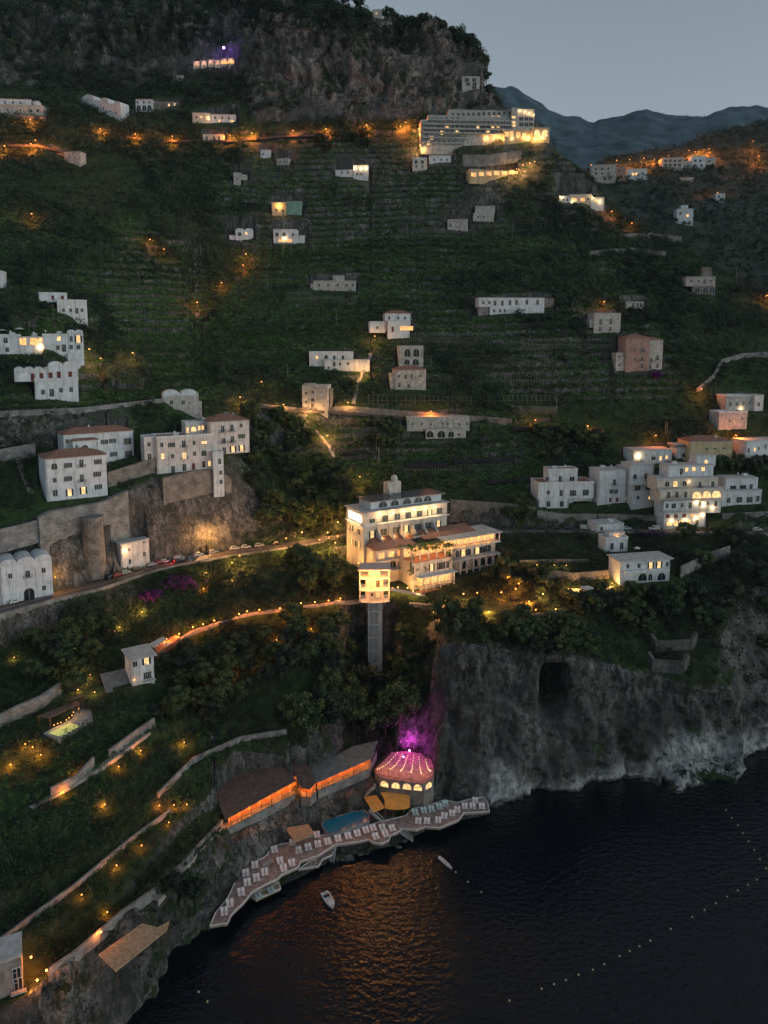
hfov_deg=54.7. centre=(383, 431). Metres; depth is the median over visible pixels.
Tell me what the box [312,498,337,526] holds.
tree
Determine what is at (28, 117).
stone wall
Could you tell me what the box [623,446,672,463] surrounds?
flat roofed house
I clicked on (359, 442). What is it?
tree
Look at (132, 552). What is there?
roadside house
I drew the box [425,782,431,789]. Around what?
window
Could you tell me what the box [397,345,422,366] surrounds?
ruined house
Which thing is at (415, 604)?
path
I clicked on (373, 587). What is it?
lift tower
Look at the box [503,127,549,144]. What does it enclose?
terrace pavilion
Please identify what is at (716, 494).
window
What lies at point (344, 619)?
tree
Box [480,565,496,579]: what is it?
tree
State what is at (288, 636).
tree
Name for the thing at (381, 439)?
tree
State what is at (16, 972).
window
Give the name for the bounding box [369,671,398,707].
tree
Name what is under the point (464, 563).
window
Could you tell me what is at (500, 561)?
tree
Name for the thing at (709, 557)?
tree
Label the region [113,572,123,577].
parked car
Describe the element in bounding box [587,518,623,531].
house
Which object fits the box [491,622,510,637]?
tree
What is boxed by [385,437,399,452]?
tree
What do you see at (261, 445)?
tree
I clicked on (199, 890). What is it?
tree
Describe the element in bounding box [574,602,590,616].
tree
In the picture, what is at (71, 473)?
apartment house
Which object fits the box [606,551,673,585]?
villa
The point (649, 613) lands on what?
tree
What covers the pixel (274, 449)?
tree
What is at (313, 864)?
deck
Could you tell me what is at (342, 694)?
tree
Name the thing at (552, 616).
tree
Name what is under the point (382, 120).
hillside scrub
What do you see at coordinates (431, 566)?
door
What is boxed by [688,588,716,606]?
tree
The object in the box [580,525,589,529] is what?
parked van
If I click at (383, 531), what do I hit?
door
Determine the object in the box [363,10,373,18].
tree
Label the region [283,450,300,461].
tree
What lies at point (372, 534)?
door
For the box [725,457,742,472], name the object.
tree
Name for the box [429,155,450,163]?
hillside house
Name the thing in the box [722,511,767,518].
retaining wall
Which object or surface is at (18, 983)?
door
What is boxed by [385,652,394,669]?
tree
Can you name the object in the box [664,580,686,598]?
tree
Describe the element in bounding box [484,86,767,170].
mountain range
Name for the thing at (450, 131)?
terraced hotel
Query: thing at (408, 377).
stone house
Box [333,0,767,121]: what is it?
sky
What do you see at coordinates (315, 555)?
tree
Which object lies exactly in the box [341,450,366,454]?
shade net
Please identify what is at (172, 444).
window
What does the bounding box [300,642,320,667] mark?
tree
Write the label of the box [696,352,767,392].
stone wall
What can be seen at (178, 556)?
parked van
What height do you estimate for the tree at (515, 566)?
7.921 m
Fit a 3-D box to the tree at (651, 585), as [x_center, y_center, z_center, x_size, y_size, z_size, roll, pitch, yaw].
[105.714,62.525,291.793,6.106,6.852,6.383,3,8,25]
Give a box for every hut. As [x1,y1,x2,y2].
[261,150,271,157]
[623,302,643,308]
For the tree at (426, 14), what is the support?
on the hillside
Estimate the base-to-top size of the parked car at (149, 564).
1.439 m
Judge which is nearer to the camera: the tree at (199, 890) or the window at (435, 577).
the tree at (199, 890)
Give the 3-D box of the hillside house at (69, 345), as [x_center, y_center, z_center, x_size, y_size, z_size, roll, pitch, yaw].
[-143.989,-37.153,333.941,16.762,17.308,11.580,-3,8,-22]
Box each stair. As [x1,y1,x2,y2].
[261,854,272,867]
[329,842,336,861]
[365,783,375,795]
[369,807,383,822]
[399,827,412,841]
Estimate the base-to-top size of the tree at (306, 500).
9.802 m
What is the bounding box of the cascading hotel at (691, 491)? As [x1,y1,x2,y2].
[647,453,724,529]
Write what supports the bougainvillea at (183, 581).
on the hillside
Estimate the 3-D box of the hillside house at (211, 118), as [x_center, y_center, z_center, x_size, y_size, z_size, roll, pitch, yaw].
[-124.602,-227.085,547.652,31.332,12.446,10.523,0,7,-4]
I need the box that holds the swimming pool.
[321,810,369,836]
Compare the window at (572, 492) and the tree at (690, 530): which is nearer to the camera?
the tree at (690, 530)
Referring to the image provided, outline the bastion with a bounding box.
[81,514,105,579]
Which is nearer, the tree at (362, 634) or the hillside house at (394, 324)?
the tree at (362, 634)
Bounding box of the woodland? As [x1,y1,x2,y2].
[0,0,767,492]
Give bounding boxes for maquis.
[0,499,767,867]
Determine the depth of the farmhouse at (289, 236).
488.96 m
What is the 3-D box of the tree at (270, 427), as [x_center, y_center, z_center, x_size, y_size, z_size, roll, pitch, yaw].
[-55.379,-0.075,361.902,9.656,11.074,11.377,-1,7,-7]
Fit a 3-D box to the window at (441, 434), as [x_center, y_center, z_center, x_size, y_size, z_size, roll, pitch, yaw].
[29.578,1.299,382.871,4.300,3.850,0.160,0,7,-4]
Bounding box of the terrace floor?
[562,586,614,600]
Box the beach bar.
[292,762,315,806]
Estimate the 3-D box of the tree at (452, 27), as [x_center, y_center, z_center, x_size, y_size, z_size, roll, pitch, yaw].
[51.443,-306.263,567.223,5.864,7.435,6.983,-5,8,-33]
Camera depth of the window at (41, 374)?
310.63 m
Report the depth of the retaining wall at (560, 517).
346.09 m
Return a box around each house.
[0,98,46,115]
[0,271,6,287]
[0,331,20,354]
[0,548,52,605]
[14,361,78,401]
[17,332,42,355]
[37,447,107,501]
[38,292,87,324]
[42,330,84,368]
[56,151,85,166]
[57,424,133,464]
[81,94,128,120]
[114,536,149,569]
[135,99,154,111]
[153,102,180,109]
[192,112,236,123]
[193,61,200,68]
[200,60,207,68]
[202,134,225,139]
[207,59,214,66]
[214,60,221,67]
[221,58,227,66]
[228,58,234,68]
[229,228,252,241]
[233,172,247,187]
[271,201,302,216]
[276,158,290,164]
[302,383,332,417]
[309,351,369,371]
[335,165,368,180]
[368,310,412,338]
[372,9,382,18]
[389,365,426,390]
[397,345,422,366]
[412,158,426,171]
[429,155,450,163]
[447,219,467,231]
[466,169,518,183]
[473,206,494,221]
[475,297,553,315]
[530,465,594,508]
[585,313,620,334]
[587,518,623,531]
[589,464,626,505]
[590,164,615,183]
[598,529,627,551]
[612,334,663,371]
[616,167,625,181]
[620,459,654,509]
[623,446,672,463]
[626,168,646,180]
[659,157,683,170]
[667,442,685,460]
[677,435,732,461]
[684,156,715,168]
[709,409,747,429]
[716,394,753,410]
[717,473,761,506]
[732,437,767,458]
[746,394,763,410]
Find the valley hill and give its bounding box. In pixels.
[586,120,767,288]
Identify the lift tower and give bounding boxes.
[358,562,390,699]
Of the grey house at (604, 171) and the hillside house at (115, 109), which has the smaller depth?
the hillside house at (115, 109)
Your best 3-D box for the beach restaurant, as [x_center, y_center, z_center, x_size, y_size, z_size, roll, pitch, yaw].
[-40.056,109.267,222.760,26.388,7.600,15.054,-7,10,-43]
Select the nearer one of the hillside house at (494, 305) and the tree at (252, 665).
the tree at (252, 665)
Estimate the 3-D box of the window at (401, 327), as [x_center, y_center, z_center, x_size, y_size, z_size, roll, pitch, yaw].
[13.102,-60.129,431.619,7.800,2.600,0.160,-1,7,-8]
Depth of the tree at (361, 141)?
528.18 m
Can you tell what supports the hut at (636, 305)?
on the hillside
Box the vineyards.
[0,123,705,493]
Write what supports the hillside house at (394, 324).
on the hillside
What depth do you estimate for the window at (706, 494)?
344.22 m
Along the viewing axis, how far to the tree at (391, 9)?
567.91 m
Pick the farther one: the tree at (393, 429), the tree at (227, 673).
the tree at (393, 429)
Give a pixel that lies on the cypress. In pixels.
(104, 629)
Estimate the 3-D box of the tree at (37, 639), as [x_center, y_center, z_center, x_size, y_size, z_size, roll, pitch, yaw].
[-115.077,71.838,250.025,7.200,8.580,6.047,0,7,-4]
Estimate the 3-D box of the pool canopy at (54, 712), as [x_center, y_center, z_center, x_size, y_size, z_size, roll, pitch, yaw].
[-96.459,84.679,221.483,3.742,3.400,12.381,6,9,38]
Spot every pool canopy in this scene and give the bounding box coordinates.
[37,701,79,727]
[66,693,83,710]
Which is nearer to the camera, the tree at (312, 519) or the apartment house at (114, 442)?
the apartment house at (114, 442)
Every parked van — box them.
[173,554,185,559]
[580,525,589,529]
[648,525,659,529]
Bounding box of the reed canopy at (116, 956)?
[98,921,169,986]
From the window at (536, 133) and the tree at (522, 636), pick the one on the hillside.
the tree at (522, 636)
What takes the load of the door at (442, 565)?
in the grand hotel at (414, 539)
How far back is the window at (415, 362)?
417.08 m
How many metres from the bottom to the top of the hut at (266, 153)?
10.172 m
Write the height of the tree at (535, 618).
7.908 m
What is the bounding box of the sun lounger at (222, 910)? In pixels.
[220,907,223,915]
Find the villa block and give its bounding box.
[140,412,249,496]
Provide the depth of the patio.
255.36 m
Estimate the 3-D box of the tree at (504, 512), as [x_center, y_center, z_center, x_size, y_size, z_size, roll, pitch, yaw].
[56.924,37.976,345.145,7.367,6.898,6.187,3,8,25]
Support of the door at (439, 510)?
in the grand hotel at (414, 539)
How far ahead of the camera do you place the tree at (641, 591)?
287.32 m
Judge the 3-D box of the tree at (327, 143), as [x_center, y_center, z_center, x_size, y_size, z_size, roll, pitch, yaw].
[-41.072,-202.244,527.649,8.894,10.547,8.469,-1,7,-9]
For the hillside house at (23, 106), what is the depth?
532.29 m
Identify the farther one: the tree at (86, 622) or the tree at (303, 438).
the tree at (303, 438)
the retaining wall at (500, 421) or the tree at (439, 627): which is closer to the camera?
the tree at (439, 627)
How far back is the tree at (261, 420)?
358.37 m
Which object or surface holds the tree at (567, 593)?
on the hillside
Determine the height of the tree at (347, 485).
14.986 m
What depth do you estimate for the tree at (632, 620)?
276.39 m
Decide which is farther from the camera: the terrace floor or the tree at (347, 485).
the tree at (347, 485)
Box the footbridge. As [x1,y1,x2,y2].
[390,585,424,596]
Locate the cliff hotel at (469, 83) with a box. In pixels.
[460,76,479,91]
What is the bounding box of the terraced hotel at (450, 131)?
[419,107,534,154]
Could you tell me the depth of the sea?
190.80 m
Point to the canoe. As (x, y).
(444, 861)
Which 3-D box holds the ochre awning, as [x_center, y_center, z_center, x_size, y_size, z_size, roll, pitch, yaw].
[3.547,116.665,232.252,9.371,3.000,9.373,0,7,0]
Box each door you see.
[13,976,22,990]
[23,588,34,599]
[25,570,29,577]
[30,373,34,380]
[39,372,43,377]
[49,388,53,396]
[53,489,57,496]
[62,344,65,351]
[66,488,73,495]
[79,459,83,466]
[79,474,83,481]
[80,486,86,493]
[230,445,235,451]
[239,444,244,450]
[369,530,375,537]
[380,528,386,535]
[382,515,387,521]
[393,526,398,533]
[395,513,399,519]
[403,525,408,531]
[405,511,410,518]
[415,523,420,529]
[417,510,421,516]
[425,522,430,527]
[427,509,431,515]
[429,563,434,570]
[436,520,440,526]
[437,507,441,513]
[440,561,444,568]
[460,549,466,556]
[474,546,480,553]
[484,544,490,551]
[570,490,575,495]
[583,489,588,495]
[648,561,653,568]
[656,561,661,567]
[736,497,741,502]
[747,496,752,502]
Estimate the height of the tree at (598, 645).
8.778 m
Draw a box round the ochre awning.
[381,792,409,817]
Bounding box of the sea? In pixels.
[126,749,767,1023]
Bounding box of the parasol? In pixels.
[580,585,592,589]
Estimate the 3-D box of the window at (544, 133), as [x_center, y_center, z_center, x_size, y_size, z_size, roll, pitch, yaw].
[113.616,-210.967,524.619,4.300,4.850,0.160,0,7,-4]
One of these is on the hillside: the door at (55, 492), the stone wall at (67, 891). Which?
the stone wall at (67, 891)
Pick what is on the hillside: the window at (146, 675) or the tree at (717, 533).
the tree at (717, 533)
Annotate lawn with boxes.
[459,598,538,616]
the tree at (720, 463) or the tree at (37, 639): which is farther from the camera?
the tree at (720, 463)
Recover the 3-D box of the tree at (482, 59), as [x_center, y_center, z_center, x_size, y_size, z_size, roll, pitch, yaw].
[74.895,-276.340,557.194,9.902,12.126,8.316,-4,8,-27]
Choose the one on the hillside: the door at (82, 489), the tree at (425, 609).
the tree at (425, 609)
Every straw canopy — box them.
[286,824,313,850]
[364,795,384,815]
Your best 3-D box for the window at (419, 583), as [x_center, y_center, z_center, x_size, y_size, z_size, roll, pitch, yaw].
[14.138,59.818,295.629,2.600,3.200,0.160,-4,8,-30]
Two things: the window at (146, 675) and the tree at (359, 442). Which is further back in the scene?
the tree at (359, 442)
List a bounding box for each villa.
[100,643,156,692]
[558,194,604,210]
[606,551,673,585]
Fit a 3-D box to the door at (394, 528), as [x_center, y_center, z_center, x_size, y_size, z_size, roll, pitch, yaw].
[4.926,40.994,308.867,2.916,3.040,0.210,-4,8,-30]
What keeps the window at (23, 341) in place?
in the hillside house at (29, 345)
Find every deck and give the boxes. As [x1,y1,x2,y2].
[209,797,489,928]
[250,882,280,901]
[298,849,333,870]
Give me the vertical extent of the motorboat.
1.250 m
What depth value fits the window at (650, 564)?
296.95 m
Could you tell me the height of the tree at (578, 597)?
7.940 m
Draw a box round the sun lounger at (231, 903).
[230,898,233,907]
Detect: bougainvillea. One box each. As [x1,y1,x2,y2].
[137,588,161,601]
[157,571,207,594]
[635,530,665,536]
[650,369,664,379]
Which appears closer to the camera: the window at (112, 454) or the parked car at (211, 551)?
the window at (112, 454)
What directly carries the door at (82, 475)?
in the apartment house at (71, 473)
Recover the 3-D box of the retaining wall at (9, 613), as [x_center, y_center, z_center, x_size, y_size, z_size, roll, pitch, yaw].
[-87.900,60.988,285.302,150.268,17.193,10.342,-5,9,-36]
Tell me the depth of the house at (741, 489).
354.25 m
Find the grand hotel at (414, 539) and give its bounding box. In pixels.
[344,475,502,593]
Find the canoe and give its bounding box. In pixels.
[438,856,451,868]
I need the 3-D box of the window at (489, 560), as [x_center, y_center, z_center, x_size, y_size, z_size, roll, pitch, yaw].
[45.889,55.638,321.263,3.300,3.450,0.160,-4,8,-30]
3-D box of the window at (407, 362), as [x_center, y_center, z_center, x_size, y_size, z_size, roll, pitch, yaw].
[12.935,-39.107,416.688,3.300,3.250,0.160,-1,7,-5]
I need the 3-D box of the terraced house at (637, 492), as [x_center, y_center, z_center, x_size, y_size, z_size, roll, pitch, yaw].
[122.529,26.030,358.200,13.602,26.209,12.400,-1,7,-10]
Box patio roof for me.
[149,637,166,647]
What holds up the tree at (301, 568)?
on the hillside
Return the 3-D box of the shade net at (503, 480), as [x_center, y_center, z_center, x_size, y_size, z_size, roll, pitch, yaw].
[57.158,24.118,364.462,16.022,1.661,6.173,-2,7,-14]
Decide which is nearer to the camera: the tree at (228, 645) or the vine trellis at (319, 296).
the tree at (228, 645)
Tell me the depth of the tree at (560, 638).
250.74 m
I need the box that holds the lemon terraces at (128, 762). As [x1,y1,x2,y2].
[0,577,227,958]
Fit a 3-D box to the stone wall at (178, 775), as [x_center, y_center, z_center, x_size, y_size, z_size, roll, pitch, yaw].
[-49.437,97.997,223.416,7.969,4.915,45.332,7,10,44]
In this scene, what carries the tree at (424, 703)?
on the hillside
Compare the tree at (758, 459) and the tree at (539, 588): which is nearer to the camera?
the tree at (539, 588)
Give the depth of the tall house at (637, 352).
419.11 m
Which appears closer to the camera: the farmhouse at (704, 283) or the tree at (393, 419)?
the tree at (393, 419)
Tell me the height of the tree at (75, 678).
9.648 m
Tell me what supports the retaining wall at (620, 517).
on the hillside
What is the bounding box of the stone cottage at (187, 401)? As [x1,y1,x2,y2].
[161,389,201,417]
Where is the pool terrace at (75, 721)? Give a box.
[44,709,92,743]
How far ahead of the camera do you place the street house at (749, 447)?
373.99 m
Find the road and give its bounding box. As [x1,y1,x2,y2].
[0,528,767,612]
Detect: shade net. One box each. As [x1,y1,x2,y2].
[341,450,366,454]
[407,461,446,467]
[486,478,516,483]
[513,425,559,430]
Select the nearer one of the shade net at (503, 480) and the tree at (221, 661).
the tree at (221, 661)
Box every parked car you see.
[8,598,21,603]
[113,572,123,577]
[120,570,131,574]
[132,566,142,570]
[147,562,156,566]
[155,560,164,564]
[186,555,196,559]
[193,552,203,556]
[209,549,218,553]
[241,544,250,548]
[271,541,281,544]
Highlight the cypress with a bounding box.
[101,605,107,637]
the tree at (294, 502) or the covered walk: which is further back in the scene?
the tree at (294, 502)
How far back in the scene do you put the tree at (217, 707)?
233.28 m
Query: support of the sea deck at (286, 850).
on the hillside
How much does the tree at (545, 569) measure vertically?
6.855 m
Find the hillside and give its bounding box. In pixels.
[0,0,767,1023]
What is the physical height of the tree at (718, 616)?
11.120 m
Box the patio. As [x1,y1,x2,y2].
[154,635,179,657]
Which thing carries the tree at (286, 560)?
on the hillside
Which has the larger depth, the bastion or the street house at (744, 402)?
the street house at (744, 402)
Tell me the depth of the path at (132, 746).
206.66 m
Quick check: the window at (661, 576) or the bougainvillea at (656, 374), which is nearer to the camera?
the window at (661, 576)
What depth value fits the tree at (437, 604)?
267.08 m
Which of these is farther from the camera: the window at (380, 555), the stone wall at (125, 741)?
the window at (380, 555)
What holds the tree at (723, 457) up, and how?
on the hillside
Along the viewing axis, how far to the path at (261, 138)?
532.55 m
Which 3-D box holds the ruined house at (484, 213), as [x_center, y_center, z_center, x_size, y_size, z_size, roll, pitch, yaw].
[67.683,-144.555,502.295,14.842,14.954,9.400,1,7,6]
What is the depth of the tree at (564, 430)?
385.61 m
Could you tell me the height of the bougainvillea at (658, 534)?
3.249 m
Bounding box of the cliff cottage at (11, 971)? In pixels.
[0,931,26,998]
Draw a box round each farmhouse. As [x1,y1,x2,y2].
[273,229,305,243]
[310,275,356,291]
[405,415,469,438]
[673,205,693,225]
[679,177,693,181]
[682,267,715,295]
[713,193,724,202]
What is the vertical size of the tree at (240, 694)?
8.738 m
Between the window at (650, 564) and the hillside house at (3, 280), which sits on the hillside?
the hillside house at (3, 280)
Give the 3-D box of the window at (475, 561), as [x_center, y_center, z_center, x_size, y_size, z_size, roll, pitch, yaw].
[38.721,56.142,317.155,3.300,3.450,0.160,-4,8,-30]
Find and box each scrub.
[0,0,767,526]
[0,352,767,1006]
[584,117,767,287]
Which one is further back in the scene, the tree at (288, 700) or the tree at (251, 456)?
the tree at (251, 456)
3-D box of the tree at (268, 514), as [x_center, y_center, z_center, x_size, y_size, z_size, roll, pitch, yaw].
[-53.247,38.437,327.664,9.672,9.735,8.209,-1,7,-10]
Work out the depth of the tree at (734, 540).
316.71 m
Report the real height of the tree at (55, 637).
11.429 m
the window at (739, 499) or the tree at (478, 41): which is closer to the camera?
the window at (739, 499)
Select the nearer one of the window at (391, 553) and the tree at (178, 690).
the tree at (178, 690)
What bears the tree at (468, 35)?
on the hillside
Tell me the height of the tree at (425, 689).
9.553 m
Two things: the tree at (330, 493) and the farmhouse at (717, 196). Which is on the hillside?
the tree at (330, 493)
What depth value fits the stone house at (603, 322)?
434.83 m
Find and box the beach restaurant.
[216,766,296,833]
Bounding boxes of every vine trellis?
[288,292,358,301]
[353,427,409,439]
[396,394,555,403]
[414,462,511,473]
[449,342,549,352]
[450,358,549,368]
[451,373,557,384]
[511,405,556,414]
[521,338,609,347]
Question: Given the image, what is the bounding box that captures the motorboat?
[321,890,334,908]
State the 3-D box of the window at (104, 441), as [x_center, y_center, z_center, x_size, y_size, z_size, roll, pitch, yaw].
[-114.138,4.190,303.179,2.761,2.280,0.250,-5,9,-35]
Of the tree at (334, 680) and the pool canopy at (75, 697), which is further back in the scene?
the tree at (334, 680)
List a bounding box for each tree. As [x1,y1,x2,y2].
[19,657,42,681]
[21,626,45,639]
[31,633,52,651]
[37,666,58,682]
[39,632,64,659]
[54,648,77,669]
[55,614,83,633]
[58,629,82,648]
[60,670,89,694]
[68,657,89,675]
[69,633,86,647]
[76,613,99,637]
[77,637,102,660]
[95,614,120,633]
[154,652,171,671]
[155,865,180,895]
[161,694,185,716]
[167,684,191,710]
[168,682,183,692]
[171,668,192,684]
[175,637,195,654]
[176,869,199,910]
[184,872,208,906]
[188,686,211,707]
[189,657,209,673]
[191,662,216,686]
[199,701,225,724]
[204,677,231,704]
[212,667,237,683]
[213,654,234,671]
[218,639,235,655]
[225,682,249,705]
[230,631,249,645]
[237,654,258,674]
[237,675,252,686]
[239,398,261,423]
[244,469,264,489]
[246,449,264,469]
[249,431,258,443]
[249,438,266,458]
[251,428,269,443]
[252,416,267,429]
[252,507,273,524]
[255,625,272,643]
[256,487,273,500]
[260,641,281,663]
[261,420,279,439]
[262,487,286,506]
[265,443,282,456]
[269,405,284,422]
[272,504,286,523]
[273,643,300,673]
[276,692,306,727]
[277,411,295,431]
[278,602,305,621]
[278,626,297,643]
[279,496,300,520]
[282,439,297,450]
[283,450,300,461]
[283,553,296,565]
[284,478,305,496]
[285,414,305,431]
[285,431,298,447]
[285,691,324,738]
[286,543,308,566]
[286,614,309,638]
[286,644,308,668]
[291,552,306,565]
[292,508,310,527]
[294,467,313,483]
[296,428,315,448]
[296,561,311,573]
[297,496,315,510]
[297,570,317,595]
[298,553,313,567]
[300,630,320,653]
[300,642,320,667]
[301,544,313,553]
[304,484,319,497]
[304,686,347,736]
[305,513,318,532]
[306,551,320,561]
[307,452,326,469]
[308,563,324,584]
[312,133,325,146]
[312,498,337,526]
[312,680,331,696]
[313,614,336,630]
[314,468,335,487]
[315,665,343,687]
[316,631,334,651]
[316,686,350,718]
[319,560,340,585]
[319,649,344,668]
[320,139,331,152]
[320,461,336,472]
[320,488,342,517]
[322,568,344,591]
[323,499,340,521]
[324,639,344,658]
[327,607,349,629]
[329,456,346,469]
[331,461,351,475]
[331,475,355,495]
[333,495,350,517]
[335,671,361,716]
[336,561,351,579]
[337,7,345,22]
[338,500,352,524]
[339,129,352,140]
[341,686,367,728]
[342,564,360,579]
[344,638,357,655]
[344,662,385,700]
[349,130,359,141]
[352,627,366,646]
[353,0,364,5]
[353,700,384,737]
[354,437,365,446]
[358,127,369,136]
[358,136,371,150]
[358,418,370,432]
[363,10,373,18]
[365,415,378,430]
[367,700,398,737]
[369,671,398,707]
[375,674,425,733]
[376,433,391,451]
[378,419,391,433]
[382,6,392,16]
[385,7,395,16]
[385,415,397,424]
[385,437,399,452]
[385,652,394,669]
[388,423,405,438]
[391,657,409,673]
[394,697,411,717]
[395,623,414,645]
[399,15,406,29]
[405,649,419,661]
[410,692,427,716]
[411,16,421,26]
[411,635,434,662]
[417,12,427,20]
[417,677,429,700]
[420,604,435,617]
[422,12,432,20]
[429,608,442,622]
[430,593,455,621]
[434,622,444,631]
[438,22,447,28]
[442,617,461,642]
[445,600,460,616]
[447,25,454,31]
[452,32,462,48]
[456,612,469,622]
[460,607,478,619]
[465,33,476,41]
[465,596,485,617]
[470,38,481,46]
[476,630,488,642]
[480,55,489,64]
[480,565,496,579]
[483,70,491,83]
[483,84,495,91]
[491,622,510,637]
[492,564,501,572]
[495,556,513,568]
[498,568,513,580]
[499,506,511,515]
[502,611,520,621]
[505,560,520,571]
[508,492,524,503]
[508,507,521,523]
[508,616,529,638]
[510,602,533,618]
[511,576,522,583]
[514,617,536,632]
[516,503,532,521]
[516,629,534,644]
[518,561,532,572]
[526,564,537,576]
[528,616,542,622]
[529,635,550,650]
[530,621,547,636]
[531,421,548,438]
[534,584,544,592]
[536,450,549,461]
[536,578,553,587]
[538,564,552,575]
[539,428,552,440]
[540,610,561,628]
[545,639,564,654]
[549,445,562,454]
[554,633,575,661]
[555,609,576,628]
[558,425,571,437]
[559,587,574,599]
[560,625,581,646]
[562,616,585,634]
[572,591,588,603]
[573,429,586,440]
[573,635,596,654]
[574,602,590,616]
[577,423,588,429]
[579,585,596,595]
[585,428,597,435]
[585,433,600,446]
[585,633,603,653]
[587,596,606,614]
[593,581,609,595]
[596,428,605,435]
[599,589,620,608]
[612,606,630,616]
[614,590,627,599]
[619,613,638,629]
[622,580,637,596]
[624,596,646,615]
[631,583,649,597]
[640,607,656,618]
[640,618,658,634]
[646,582,660,592]
[649,586,668,604]
[655,600,681,622]
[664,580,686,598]
[665,593,684,607]
[676,521,697,540]
[684,578,706,596]
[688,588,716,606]
[693,606,714,628]
[694,548,715,565]
[701,605,728,628]
[712,525,730,539]
[713,457,724,472]
[716,454,730,465]
[716,594,737,611]
[723,525,751,550]
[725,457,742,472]
[728,582,745,597]
[730,525,746,538]
[732,454,744,462]
[741,458,757,471]
[747,454,764,469]
[756,465,767,478]
[757,597,767,618]
[757,633,767,652]
[760,454,767,464]
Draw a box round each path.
[0,144,67,152]
[2,395,158,407]
[15,458,33,493]
[29,732,150,808]
[103,131,327,142]
[150,825,224,906]
[178,599,359,641]
[241,401,404,419]
[315,429,334,458]
[351,353,371,403]
[409,602,532,609]
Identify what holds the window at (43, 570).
in the vaulted house at (25, 575)
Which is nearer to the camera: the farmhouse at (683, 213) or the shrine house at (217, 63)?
the shrine house at (217, 63)
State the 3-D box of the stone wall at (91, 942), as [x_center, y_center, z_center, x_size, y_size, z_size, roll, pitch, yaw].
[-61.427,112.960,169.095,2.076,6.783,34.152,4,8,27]
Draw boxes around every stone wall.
[0,113,45,120]
[0,443,35,461]
[0,520,38,552]
[0,682,61,726]
[0,808,170,937]
[47,886,158,981]
[50,756,94,795]
[107,457,156,487]
[108,718,154,757]
[157,729,286,797]
[176,819,222,871]
[462,150,520,166]
[519,559,588,563]
[532,612,555,621]
[543,570,609,581]
[588,247,665,256]
[620,233,680,241]
[647,651,689,674]
[650,631,697,651]
[680,545,729,577]
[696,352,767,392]
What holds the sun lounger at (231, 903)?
on the sea deck at (286, 850)
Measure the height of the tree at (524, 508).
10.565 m
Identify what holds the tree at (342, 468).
on the hillside
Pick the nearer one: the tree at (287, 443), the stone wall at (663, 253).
the tree at (287, 443)
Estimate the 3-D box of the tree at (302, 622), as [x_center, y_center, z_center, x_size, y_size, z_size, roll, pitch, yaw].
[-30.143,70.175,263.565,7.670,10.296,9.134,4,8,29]
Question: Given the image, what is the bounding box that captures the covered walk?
[312,741,377,798]
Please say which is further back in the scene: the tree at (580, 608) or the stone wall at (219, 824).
the tree at (580, 608)
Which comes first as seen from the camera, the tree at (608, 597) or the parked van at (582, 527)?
the tree at (608, 597)
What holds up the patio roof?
on the patio
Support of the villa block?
on the hillside
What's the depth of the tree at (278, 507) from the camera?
332.32 m
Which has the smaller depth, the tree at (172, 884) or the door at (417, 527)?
the tree at (172, 884)
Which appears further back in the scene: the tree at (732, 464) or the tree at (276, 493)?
the tree at (732, 464)
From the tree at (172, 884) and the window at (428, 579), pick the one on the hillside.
the tree at (172, 884)
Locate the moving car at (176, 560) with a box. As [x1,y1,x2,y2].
[174,558,183,562]
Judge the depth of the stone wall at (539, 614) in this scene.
271.17 m
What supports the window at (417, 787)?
in the round pavilion at (418, 788)
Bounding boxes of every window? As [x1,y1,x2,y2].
[3,337,7,342]
[12,966,21,981]
[19,338,26,344]
[30,338,38,344]
[41,567,45,573]
[51,463,57,469]
[64,462,71,468]
[64,476,71,481]
[74,335,81,342]
[94,459,101,464]
[94,471,100,476]
[95,484,101,489]
[101,439,107,444]
[109,438,115,443]
[110,451,116,456]
[123,438,131,444]
[124,450,132,456]
[142,657,150,665]
[144,671,150,679]
[168,442,174,447]
[201,450,206,455]
[378,501,387,507]
[378,552,384,559]
[380,781,388,787]
[388,551,393,557]
[390,500,398,505]
[390,560,395,567]
[391,782,399,788]
[400,326,412,329]
[402,783,411,789]
[403,498,410,504]
[404,349,410,356]
[404,359,409,364]
[404,548,409,556]
[412,359,418,364]
[413,349,419,356]
[413,784,421,790]
[414,497,422,502]
[417,578,421,585]
[423,496,431,501]
[424,577,429,584]
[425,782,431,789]
[426,431,433,437]
[431,576,436,582]
[437,430,444,437]
[448,431,453,436]
[462,561,468,568]
[471,559,477,567]
[487,556,491,563]
[534,130,539,136]
[542,130,547,136]
[638,573,646,580]
[657,573,665,580]
[692,491,701,498]
[702,491,710,497]
[709,287,714,292]
[711,490,720,497]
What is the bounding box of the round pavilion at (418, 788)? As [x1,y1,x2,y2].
[374,748,434,808]
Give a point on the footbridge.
(407, 592)
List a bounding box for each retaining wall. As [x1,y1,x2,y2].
[0,398,162,417]
[0,540,325,621]
[36,490,129,554]
[161,469,231,504]
[256,403,511,425]
[450,499,535,522]
[504,531,767,535]
[537,510,596,523]
[597,514,656,523]
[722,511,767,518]
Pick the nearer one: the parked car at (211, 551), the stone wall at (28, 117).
the parked car at (211, 551)
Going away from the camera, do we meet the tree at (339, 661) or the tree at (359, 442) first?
the tree at (339, 661)
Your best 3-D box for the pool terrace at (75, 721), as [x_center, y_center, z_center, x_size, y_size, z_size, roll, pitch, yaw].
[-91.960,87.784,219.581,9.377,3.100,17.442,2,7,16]
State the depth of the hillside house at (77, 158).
494.78 m
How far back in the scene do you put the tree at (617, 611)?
279.64 m

